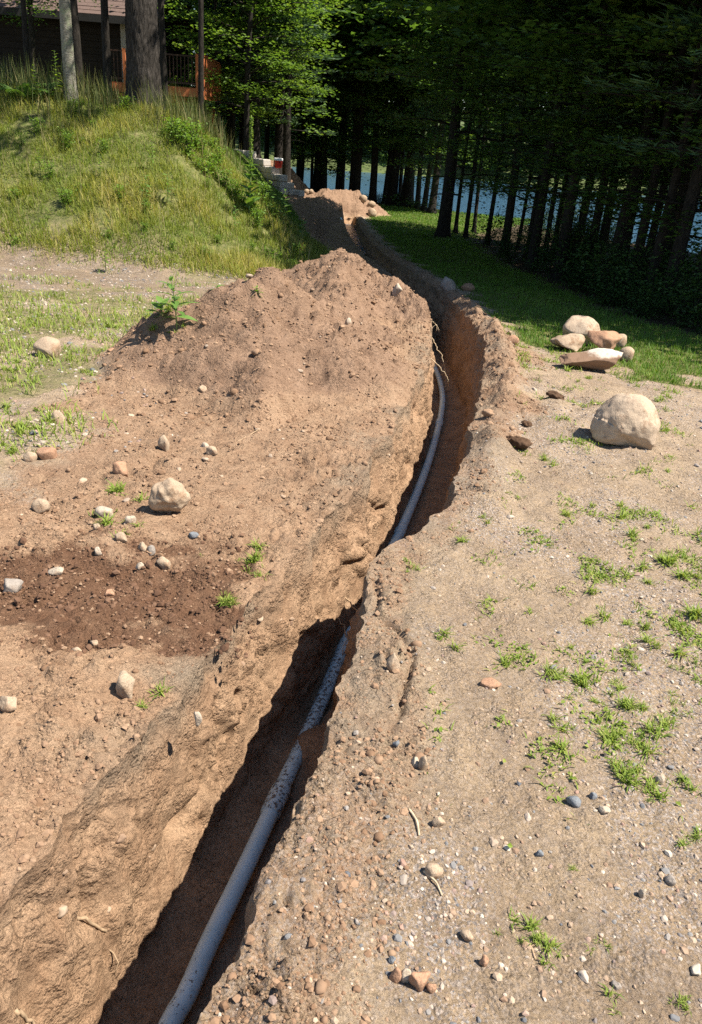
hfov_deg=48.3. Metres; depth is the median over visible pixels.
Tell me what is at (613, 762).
grass tuft
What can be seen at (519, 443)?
earth clod
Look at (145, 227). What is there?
broadleaf weed
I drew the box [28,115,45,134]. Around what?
broadleaf weed
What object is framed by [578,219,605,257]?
sapling
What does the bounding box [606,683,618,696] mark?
grass tuft
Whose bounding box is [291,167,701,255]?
lake
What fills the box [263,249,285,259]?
broadleaf weed
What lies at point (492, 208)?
maple tree
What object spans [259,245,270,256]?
broadleaf weed
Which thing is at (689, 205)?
maple tree
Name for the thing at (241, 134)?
tree
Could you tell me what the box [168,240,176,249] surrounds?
broadleaf weed
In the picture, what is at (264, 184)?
leafy weed
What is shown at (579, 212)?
sapling
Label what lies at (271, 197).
milkweed
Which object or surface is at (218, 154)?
leafy weed
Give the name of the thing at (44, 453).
stone
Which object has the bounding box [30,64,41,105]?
goldenrod
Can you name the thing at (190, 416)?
soil clod
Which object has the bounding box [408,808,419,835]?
stick
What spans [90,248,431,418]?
spoil heap
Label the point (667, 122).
pine tree
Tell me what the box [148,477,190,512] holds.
boulder
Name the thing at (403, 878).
pebble
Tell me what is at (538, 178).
pine tree
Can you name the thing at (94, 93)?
tall grass
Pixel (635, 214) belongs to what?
maple tree
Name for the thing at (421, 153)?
maple tree
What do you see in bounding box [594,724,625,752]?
grass tuft
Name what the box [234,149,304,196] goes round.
retaining wall
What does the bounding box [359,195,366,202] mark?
stone
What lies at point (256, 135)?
pine tree
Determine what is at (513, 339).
stone
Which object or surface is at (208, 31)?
maple tree
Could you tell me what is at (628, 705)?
grass tuft
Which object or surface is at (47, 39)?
house
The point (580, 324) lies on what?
boulder
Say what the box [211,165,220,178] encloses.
leafy weed
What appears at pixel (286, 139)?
pine tree
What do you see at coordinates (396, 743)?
stone
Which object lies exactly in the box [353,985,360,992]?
soil clod
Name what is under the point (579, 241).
sapling
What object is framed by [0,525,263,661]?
moist crumbs
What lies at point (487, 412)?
earth clod
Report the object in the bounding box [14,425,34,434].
grass tuft
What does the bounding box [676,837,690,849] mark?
grass tuft
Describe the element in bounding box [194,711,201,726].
stone
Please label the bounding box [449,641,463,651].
grass tuft
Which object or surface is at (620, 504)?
grass tuft
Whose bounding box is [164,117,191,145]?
leafy weed
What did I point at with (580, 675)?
grass tuft
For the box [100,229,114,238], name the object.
broadleaf weed
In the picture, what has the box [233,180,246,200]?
broadleaf weed
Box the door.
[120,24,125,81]
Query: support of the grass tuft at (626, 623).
on the ground at (460, 678)
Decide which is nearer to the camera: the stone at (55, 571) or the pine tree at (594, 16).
the stone at (55, 571)
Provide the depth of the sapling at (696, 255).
12.66 m
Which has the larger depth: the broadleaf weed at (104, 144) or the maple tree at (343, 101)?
the maple tree at (343, 101)
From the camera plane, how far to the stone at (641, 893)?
1.78 m
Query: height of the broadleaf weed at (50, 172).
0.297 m
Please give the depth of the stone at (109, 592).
2.81 m
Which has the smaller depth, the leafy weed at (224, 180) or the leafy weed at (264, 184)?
the leafy weed at (224, 180)
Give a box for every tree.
[0,0,112,81]
[20,0,29,75]
[59,0,77,102]
[70,0,85,95]
[100,0,112,99]
[125,0,166,112]
[157,0,350,150]
[158,0,168,105]
[160,0,339,147]
[165,0,276,122]
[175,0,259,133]
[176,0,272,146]
[176,0,350,138]
[180,0,352,158]
[188,3,275,140]
[188,9,223,122]
[198,0,203,119]
[203,0,318,158]
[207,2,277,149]
[234,0,340,181]
[236,0,371,182]
[237,115,265,214]
[240,1,334,173]
[261,0,370,189]
[262,10,373,188]
[263,17,388,190]
[269,27,335,175]
[273,4,403,189]
[291,0,370,189]
[292,19,352,192]
[297,24,367,189]
[309,0,389,190]
[316,0,464,203]
[319,0,447,202]
[321,0,402,190]
[327,0,406,203]
[332,1,477,198]
[336,0,535,237]
[337,0,502,208]
[354,0,501,211]
[365,15,432,205]
[367,12,450,207]
[378,4,549,233]
[383,19,449,205]
[389,0,640,255]
[389,1,479,213]
[396,0,589,243]
[404,0,701,280]
[410,0,544,238]
[419,23,513,232]
[434,0,673,264]
[437,0,612,249]
[457,3,671,258]
[472,0,701,289]
[474,0,610,260]
[475,0,645,269]
[475,0,701,272]
[490,0,701,304]
[494,0,698,279]
[496,0,701,260]
[498,0,701,312]
[507,0,681,273]
[526,30,701,212]
[528,0,701,286]
[534,79,631,236]
[542,0,701,284]
[546,87,640,222]
[549,87,645,254]
[557,0,701,297]
[579,30,701,250]
[625,0,701,314]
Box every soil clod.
[22,853,29,859]
[41,664,48,670]
[185,414,194,419]
[226,972,237,982]
[251,349,259,355]
[314,979,327,994]
[320,1015,327,1023]
[324,915,331,921]
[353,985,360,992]
[365,750,374,756]
[373,832,384,841]
[374,755,382,763]
[387,949,395,956]
[411,640,421,646]
[413,752,424,759]
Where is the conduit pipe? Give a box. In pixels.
[158,364,444,1023]
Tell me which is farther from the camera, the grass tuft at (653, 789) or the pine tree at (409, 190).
the pine tree at (409, 190)
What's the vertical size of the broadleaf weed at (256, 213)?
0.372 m
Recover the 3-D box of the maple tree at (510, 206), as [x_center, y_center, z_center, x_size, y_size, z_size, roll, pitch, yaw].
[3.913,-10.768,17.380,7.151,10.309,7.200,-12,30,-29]
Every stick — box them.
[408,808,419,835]
[423,870,442,895]
[520,938,535,958]
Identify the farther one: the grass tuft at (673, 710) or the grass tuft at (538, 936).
the grass tuft at (673, 710)
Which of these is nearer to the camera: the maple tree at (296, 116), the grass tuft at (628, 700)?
the grass tuft at (628, 700)
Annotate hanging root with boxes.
[14,1008,35,1023]
[77,916,118,975]
[338,617,348,640]
[431,359,448,388]
[432,338,448,384]
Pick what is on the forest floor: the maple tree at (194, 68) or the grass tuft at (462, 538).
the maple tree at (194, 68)
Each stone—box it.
[0,696,16,711]
[3,578,23,592]
[23,451,36,461]
[31,498,49,513]
[35,447,57,459]
[48,566,63,575]
[49,410,65,423]
[57,905,67,917]
[90,640,97,645]
[93,523,99,529]
[94,506,112,517]
[95,547,101,555]
[104,589,114,596]
[112,461,127,476]
[114,532,126,541]
[115,833,126,842]
[116,670,134,698]
[124,515,135,522]
[136,562,143,569]
[138,542,146,551]
[147,545,155,555]
[156,556,170,569]
[158,435,169,451]
[188,532,198,537]
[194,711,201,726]
[197,385,206,392]
[200,442,208,447]
[206,446,217,454]
[345,318,351,324]
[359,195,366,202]
[367,201,375,207]
[368,208,376,216]
[386,652,399,671]
[388,956,395,963]
[389,967,401,983]
[392,283,402,295]
[392,740,399,746]
[400,968,410,982]
[409,971,430,991]
[411,756,418,768]
[418,756,427,769]
[425,863,443,879]
[426,983,436,993]
[432,816,445,826]
[440,276,455,290]
[460,929,473,941]
[461,283,474,290]
[479,954,488,966]
[480,677,501,688]
[507,335,518,344]
[535,850,543,856]
[566,796,580,807]
[589,792,596,799]
[598,806,610,813]
[611,980,621,989]
[638,889,646,897]
[655,775,664,784]
[664,874,675,885]
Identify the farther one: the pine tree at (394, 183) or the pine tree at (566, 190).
the pine tree at (394, 183)
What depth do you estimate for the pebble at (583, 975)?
1.61 m
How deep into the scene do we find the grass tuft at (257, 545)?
3.15 m
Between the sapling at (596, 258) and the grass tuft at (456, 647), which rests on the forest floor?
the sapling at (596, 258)
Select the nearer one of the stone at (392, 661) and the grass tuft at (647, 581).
the stone at (392, 661)
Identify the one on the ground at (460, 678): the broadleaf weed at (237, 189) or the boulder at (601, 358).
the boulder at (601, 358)
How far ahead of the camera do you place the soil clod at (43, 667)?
2.36 m
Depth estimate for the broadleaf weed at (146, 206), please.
11.77 m
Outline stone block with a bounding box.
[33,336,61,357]
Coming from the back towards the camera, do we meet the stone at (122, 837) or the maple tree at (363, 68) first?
the maple tree at (363, 68)
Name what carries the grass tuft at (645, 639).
on the ground at (460, 678)
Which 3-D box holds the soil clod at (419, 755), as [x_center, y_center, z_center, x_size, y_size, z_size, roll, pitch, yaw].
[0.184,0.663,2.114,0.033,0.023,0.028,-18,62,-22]
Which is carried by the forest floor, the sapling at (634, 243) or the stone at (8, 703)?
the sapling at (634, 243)
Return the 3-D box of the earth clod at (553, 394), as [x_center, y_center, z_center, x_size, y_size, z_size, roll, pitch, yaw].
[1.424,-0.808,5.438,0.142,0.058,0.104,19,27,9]
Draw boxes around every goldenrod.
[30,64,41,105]
[49,50,61,101]
[97,153,102,177]
[100,250,110,268]
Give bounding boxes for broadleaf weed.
[6,186,25,199]
[9,236,25,243]
[15,132,26,145]
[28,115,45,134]
[42,160,56,178]
[56,187,68,202]
[57,126,74,142]
[59,188,76,204]
[62,131,75,149]
[69,97,85,116]
[88,118,96,130]
[95,138,112,151]
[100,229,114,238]
[110,184,126,200]
[118,94,134,110]
[141,200,152,213]
[141,223,148,231]
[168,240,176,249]
[202,178,212,188]
[208,156,221,170]
[227,186,235,196]
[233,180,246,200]
[246,241,256,250]
[248,207,265,228]
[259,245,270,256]
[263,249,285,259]
[292,242,304,257]
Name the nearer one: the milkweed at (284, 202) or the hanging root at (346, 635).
the hanging root at (346, 635)
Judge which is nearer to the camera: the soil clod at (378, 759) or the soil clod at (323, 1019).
the soil clod at (323, 1019)
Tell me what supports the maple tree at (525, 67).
on the forest floor
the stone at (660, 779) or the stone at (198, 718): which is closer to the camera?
the stone at (660, 779)
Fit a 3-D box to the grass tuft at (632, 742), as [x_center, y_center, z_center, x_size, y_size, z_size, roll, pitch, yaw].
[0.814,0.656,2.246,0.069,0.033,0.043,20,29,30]
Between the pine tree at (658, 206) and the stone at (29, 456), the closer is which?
the stone at (29, 456)
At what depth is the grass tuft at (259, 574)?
2.98 m
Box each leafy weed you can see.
[160,115,181,136]
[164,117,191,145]
[178,129,199,156]
[182,120,207,146]
[189,156,202,169]
[191,156,216,174]
[197,137,209,153]
[197,149,221,164]
[204,135,220,148]
[210,146,227,165]
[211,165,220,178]
[212,167,234,188]
[227,177,239,192]
[235,188,247,203]
[245,189,261,210]
[252,180,273,203]
[264,200,280,212]
[269,207,281,220]
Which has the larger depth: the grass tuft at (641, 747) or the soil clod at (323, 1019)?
the grass tuft at (641, 747)
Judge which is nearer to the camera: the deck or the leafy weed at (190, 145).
the leafy weed at (190, 145)
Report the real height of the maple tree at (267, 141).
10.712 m
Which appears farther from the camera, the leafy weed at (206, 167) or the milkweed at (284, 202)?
the milkweed at (284, 202)
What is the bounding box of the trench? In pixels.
[0,214,486,1023]
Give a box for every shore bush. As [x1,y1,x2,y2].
[377,193,385,203]
[388,193,402,205]
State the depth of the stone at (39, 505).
3.29 m
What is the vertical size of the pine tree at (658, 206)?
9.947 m
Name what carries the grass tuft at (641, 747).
on the ground at (460, 678)
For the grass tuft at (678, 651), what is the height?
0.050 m
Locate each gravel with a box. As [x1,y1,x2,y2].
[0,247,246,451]
[218,317,701,1023]
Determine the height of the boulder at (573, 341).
0.184 m
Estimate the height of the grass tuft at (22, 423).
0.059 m
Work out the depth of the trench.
2.59 m
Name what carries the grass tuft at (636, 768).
on the ground at (460, 678)
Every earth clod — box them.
[481,409,493,416]
[506,436,531,449]
[521,420,531,426]
[546,390,564,399]
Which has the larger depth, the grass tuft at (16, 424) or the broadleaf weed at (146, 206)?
the broadleaf weed at (146, 206)
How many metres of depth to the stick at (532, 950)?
1.65 m
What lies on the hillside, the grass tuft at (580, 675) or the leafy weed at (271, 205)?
the leafy weed at (271, 205)
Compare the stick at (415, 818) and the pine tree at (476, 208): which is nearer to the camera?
the stick at (415, 818)
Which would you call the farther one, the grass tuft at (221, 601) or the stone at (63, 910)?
the grass tuft at (221, 601)
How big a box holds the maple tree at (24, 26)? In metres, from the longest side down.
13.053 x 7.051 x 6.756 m
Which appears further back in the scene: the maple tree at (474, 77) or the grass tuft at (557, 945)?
the maple tree at (474, 77)
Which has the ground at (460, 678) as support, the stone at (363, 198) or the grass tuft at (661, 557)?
the grass tuft at (661, 557)
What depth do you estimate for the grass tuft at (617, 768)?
2.14 m
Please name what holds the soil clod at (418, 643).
on the ground at (460, 678)
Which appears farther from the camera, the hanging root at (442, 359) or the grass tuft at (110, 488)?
the hanging root at (442, 359)
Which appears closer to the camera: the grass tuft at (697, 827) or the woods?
the grass tuft at (697, 827)
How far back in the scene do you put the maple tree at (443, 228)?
21.84 m
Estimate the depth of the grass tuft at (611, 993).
1.58 m
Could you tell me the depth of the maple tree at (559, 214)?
18.40 m
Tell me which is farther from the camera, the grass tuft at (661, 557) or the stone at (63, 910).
the grass tuft at (661, 557)
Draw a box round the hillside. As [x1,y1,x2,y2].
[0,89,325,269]
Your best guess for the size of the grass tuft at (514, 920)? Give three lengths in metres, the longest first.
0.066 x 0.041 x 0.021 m
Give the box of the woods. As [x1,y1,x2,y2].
[189,8,700,176]
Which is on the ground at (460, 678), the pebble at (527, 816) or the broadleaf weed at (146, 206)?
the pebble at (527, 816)
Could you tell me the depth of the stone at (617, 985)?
1.60 m
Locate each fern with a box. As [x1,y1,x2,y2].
[0,83,48,98]
[14,82,63,95]
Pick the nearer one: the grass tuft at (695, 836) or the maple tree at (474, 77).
the grass tuft at (695, 836)
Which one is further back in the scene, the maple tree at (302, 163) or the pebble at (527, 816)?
the maple tree at (302, 163)
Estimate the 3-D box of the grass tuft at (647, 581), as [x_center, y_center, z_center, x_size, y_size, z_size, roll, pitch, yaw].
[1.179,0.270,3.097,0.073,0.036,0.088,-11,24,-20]
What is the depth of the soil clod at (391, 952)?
1.60 m
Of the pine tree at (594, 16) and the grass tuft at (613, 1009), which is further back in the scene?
the pine tree at (594, 16)
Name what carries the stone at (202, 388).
on the spoil heap at (329, 385)
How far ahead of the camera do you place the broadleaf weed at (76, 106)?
13.65 m
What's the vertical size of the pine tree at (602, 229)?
12.171 m
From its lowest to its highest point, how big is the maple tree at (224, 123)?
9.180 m
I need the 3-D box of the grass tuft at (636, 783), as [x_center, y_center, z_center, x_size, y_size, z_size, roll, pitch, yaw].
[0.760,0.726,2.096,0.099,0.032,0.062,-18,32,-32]
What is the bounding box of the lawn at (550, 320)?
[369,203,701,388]
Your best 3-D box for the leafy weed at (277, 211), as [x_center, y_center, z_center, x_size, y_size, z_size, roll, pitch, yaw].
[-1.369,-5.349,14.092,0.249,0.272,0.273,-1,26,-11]
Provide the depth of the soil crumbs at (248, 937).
2.77 m
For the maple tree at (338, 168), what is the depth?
35.87 m
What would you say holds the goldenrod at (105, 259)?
on the ground at (460, 678)
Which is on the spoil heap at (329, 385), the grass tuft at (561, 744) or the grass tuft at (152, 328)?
the grass tuft at (152, 328)
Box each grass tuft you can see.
[0,399,13,408]
[6,417,23,430]
[11,418,29,427]
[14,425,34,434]
[39,410,59,420]
[83,370,96,375]
[96,511,117,525]
[104,480,128,498]
[105,482,119,492]
[130,490,148,502]
[134,698,151,708]
[146,677,173,698]
[147,324,157,330]
[216,594,232,604]
[219,592,240,605]
[223,595,237,607]
[242,545,263,562]
[244,536,268,549]
[247,571,271,579]
[434,632,451,640]
[436,625,454,636]
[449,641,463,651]
[455,535,471,542]
[496,651,515,667]
[509,905,522,931]
[519,910,548,940]
[528,933,547,946]
[529,926,550,948]
[533,658,560,681]
[536,932,560,956]
[537,952,556,969]
[545,936,563,949]
[546,457,558,466]
[546,708,566,723]
[551,666,568,676]
[551,668,571,681]
[551,716,574,738]
[551,736,572,761]
[563,670,596,686]
[569,663,598,686]
[575,672,592,693]
[581,616,593,624]
[584,584,599,594]
[584,616,601,626]
[586,712,601,727]
[587,697,601,703]
[592,604,611,622]
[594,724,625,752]
[596,725,613,742]
[598,982,621,1003]
[603,939,611,953]
[604,757,633,772]
[605,757,639,781]
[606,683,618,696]
[606,1001,622,1016]
[610,759,641,790]
[612,499,627,508]
[612,680,626,691]
[614,691,643,711]
[616,725,626,738]
[617,509,629,519]
[617,563,635,581]
[617,693,635,705]
[618,692,647,715]
[621,617,635,626]
[624,522,643,538]
[624,735,643,748]
[626,770,644,791]
[627,761,648,774]
[632,557,657,573]
[634,630,662,643]
[634,736,648,753]
[635,701,653,711]
[635,714,670,737]
[635,739,663,760]
[638,576,654,585]
[639,619,651,630]
[639,780,658,793]
[641,771,671,792]
[643,720,674,737]
[644,783,671,802]
[649,638,665,650]
[650,550,671,563]
[650,718,679,730]
[654,550,679,567]
[656,710,675,727]
[668,564,696,582]
[668,640,693,661]
[670,706,682,718]
[671,769,693,787]
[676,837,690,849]
[677,992,685,1007]
[680,1001,691,1017]
[682,599,701,619]
[683,775,701,797]
[684,602,701,621]
[688,570,701,578]
[690,827,701,841]
[693,824,701,835]
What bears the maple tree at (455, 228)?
on the lawn at (550, 320)
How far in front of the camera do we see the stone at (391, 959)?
1.59 m
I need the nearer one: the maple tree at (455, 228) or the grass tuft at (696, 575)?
the grass tuft at (696, 575)
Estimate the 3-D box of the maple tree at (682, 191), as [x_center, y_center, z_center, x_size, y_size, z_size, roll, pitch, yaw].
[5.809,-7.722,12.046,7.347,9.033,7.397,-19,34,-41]
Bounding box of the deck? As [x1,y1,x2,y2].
[110,48,221,133]
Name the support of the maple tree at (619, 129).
on the forest floor
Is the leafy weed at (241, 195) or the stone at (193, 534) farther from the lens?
the leafy weed at (241, 195)
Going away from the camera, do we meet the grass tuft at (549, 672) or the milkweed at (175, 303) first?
the grass tuft at (549, 672)
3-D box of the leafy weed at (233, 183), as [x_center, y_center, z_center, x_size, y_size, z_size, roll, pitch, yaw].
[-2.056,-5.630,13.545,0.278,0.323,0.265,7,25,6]
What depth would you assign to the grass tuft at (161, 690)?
2.32 m
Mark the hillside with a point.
(54, 205)
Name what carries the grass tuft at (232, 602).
on the ground at (460, 678)
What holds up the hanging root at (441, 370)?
hanging from the trench
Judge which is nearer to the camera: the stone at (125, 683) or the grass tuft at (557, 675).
the stone at (125, 683)
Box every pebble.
[399,874,407,884]
[524,812,530,821]
[578,970,588,983]
[660,915,667,921]
[670,1014,679,1021]
[690,963,700,975]
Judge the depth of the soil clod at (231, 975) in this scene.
1.53 m
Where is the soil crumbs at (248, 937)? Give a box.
[0,249,554,1023]
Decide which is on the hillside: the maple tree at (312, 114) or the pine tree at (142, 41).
the pine tree at (142, 41)
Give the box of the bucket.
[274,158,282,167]
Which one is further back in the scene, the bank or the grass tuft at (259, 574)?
the bank
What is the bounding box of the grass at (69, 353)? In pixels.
[0,253,209,461]
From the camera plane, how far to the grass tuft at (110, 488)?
3.52 m
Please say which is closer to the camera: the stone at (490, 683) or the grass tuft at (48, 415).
the stone at (490, 683)
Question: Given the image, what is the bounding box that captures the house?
[0,0,197,111]
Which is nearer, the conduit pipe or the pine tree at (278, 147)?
the conduit pipe
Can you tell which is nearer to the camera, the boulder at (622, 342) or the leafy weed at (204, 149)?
the boulder at (622, 342)
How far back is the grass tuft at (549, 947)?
1.66 m
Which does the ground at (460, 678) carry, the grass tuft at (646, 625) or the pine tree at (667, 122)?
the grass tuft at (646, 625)
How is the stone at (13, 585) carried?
on the ground at (460, 678)
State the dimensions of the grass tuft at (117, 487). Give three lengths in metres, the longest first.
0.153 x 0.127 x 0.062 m
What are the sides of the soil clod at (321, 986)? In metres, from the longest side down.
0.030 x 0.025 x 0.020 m
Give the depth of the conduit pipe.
2.69 m
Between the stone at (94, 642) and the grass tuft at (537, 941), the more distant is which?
the stone at (94, 642)
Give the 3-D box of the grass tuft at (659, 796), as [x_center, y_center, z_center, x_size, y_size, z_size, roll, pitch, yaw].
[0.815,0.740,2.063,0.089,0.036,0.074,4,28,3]
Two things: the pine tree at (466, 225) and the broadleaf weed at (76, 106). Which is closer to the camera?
the broadleaf weed at (76, 106)
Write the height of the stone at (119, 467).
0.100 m
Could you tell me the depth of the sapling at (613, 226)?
26.43 m
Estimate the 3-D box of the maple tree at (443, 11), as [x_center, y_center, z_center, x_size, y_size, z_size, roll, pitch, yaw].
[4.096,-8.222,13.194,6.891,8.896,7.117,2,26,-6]
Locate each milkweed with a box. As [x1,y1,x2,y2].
[139,175,152,201]
[146,296,173,317]
[151,276,197,329]
[162,174,175,197]
[266,186,275,213]
[278,188,290,221]
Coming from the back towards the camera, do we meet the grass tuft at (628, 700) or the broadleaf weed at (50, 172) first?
the broadleaf weed at (50, 172)
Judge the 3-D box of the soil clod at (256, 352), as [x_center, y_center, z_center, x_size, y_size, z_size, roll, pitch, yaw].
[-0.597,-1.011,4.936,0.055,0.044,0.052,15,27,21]
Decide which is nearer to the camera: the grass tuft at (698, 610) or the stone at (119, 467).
the grass tuft at (698, 610)
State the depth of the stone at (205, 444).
4.08 m
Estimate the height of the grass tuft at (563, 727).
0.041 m
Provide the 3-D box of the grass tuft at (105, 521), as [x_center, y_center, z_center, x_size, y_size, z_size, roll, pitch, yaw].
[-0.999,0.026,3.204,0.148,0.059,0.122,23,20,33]
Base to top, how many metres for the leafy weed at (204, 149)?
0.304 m
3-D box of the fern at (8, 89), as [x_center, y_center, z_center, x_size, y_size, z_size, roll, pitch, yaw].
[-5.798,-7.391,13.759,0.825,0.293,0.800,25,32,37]
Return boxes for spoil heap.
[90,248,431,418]
[262,158,388,243]
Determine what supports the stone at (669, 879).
on the ground at (460, 678)
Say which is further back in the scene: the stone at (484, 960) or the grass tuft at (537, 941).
the grass tuft at (537, 941)
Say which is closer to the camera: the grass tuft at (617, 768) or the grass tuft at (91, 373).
the grass tuft at (617, 768)
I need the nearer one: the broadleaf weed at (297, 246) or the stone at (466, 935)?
the stone at (466, 935)
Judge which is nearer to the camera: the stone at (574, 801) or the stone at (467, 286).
the stone at (574, 801)
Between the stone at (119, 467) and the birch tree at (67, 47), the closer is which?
the stone at (119, 467)
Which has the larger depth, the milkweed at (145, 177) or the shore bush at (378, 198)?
the shore bush at (378, 198)
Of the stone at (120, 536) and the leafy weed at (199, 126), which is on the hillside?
the leafy weed at (199, 126)
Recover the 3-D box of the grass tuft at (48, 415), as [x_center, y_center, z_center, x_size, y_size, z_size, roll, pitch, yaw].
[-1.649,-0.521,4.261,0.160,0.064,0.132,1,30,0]
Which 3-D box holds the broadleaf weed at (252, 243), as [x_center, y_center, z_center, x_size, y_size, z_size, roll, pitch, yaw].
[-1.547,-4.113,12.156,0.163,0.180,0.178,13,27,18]
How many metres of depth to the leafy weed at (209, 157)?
13.44 m
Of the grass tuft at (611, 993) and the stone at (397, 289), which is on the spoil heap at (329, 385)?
the stone at (397, 289)
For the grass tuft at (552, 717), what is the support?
on the ground at (460, 678)
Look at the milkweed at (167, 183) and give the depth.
11.92 m
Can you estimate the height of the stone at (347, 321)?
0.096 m
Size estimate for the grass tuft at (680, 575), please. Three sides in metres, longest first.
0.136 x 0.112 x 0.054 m
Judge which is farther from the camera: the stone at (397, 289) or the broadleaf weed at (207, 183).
the broadleaf weed at (207, 183)
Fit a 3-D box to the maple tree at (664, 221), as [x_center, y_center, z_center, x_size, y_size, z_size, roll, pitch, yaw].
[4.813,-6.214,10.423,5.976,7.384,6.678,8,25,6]
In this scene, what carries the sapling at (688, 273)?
on the forest floor
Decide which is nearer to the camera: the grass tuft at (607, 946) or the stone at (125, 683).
the grass tuft at (607, 946)
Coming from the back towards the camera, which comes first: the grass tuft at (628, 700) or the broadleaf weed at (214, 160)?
the broadleaf weed at (214, 160)
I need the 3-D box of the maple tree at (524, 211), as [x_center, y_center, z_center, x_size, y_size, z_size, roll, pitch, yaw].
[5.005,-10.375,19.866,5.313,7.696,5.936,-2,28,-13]
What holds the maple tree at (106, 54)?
on the hillside
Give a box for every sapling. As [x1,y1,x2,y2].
[461,197,520,245]
[490,225,524,257]
[491,229,528,262]
[511,216,529,244]
[515,219,559,263]
[519,204,561,246]
[522,202,596,280]
[545,218,612,280]
[546,217,602,271]
[552,214,646,294]
[552,220,612,282]
[553,204,616,249]
[572,198,602,235]
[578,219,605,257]
[601,211,619,243]
[626,229,657,276]
[637,232,699,301]
[645,226,700,302]
[659,251,701,318]
[669,232,701,326]
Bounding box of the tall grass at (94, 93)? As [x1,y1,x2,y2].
[0,49,317,266]
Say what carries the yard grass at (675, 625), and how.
on the ground at (460, 678)
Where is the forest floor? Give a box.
[454,213,701,336]
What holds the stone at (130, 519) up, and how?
on the ground at (460, 678)
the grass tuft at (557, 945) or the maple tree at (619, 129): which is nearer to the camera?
the grass tuft at (557, 945)
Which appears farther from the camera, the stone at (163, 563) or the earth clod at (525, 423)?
the earth clod at (525, 423)
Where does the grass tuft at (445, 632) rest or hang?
on the ground at (460, 678)
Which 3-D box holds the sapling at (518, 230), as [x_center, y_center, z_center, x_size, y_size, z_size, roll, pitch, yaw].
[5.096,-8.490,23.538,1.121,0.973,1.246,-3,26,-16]
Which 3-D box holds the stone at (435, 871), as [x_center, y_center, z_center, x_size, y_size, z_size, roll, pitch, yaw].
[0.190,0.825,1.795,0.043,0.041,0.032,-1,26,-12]
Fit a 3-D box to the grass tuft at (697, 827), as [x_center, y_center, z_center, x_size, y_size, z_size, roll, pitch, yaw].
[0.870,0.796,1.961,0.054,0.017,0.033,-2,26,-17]
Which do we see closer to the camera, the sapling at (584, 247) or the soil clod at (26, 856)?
the soil clod at (26, 856)
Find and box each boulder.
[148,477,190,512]
[550,333,584,351]
[559,348,622,369]
[562,315,599,345]
[588,330,622,348]
[590,393,660,449]
[616,334,626,348]
[619,347,634,361]
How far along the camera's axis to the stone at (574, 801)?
2.02 m
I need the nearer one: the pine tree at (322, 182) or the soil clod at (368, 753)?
the soil clod at (368, 753)
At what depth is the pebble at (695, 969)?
1.62 m
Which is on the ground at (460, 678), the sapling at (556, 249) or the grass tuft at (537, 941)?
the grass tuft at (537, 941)
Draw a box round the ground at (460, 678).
[0,212,701,1023]
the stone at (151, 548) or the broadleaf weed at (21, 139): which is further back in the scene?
the broadleaf weed at (21, 139)
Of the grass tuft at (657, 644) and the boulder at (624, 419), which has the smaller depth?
the grass tuft at (657, 644)
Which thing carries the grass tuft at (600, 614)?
on the ground at (460, 678)
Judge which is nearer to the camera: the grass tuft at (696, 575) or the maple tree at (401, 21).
the grass tuft at (696, 575)
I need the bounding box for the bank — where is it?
[215,122,701,199]
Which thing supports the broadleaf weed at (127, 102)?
on the hillside
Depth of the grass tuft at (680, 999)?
1.57 m
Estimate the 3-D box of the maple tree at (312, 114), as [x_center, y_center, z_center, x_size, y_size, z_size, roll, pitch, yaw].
[-1.542,-19.530,36.442,7.308,9.850,7.270,-2,25,-13]
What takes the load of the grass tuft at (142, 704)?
on the ground at (460, 678)
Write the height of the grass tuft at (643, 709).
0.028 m
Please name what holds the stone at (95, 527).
on the ground at (460, 678)
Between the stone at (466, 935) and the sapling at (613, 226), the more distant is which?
the sapling at (613, 226)
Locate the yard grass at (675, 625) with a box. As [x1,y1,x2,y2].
[421,318,701,847]
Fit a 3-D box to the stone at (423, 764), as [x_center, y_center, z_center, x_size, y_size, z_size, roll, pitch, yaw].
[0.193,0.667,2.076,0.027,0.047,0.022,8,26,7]
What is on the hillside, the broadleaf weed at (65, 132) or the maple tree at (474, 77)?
the broadleaf weed at (65, 132)
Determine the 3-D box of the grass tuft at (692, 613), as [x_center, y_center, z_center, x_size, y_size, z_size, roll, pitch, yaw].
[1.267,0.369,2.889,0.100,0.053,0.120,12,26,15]
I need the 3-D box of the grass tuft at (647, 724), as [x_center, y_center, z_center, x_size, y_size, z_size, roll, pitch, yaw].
[0.884,0.624,2.304,0.064,0.048,0.105,-16,32,-36]
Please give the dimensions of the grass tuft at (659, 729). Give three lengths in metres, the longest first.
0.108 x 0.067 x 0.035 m
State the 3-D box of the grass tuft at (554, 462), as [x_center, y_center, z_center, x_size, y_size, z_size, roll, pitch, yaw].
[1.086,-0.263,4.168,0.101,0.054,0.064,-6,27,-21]
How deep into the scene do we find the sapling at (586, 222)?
22.61 m
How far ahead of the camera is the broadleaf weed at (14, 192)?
12.12 m
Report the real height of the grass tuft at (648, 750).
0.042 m
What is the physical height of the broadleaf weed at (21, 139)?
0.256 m
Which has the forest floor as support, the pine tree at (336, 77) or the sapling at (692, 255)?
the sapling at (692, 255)

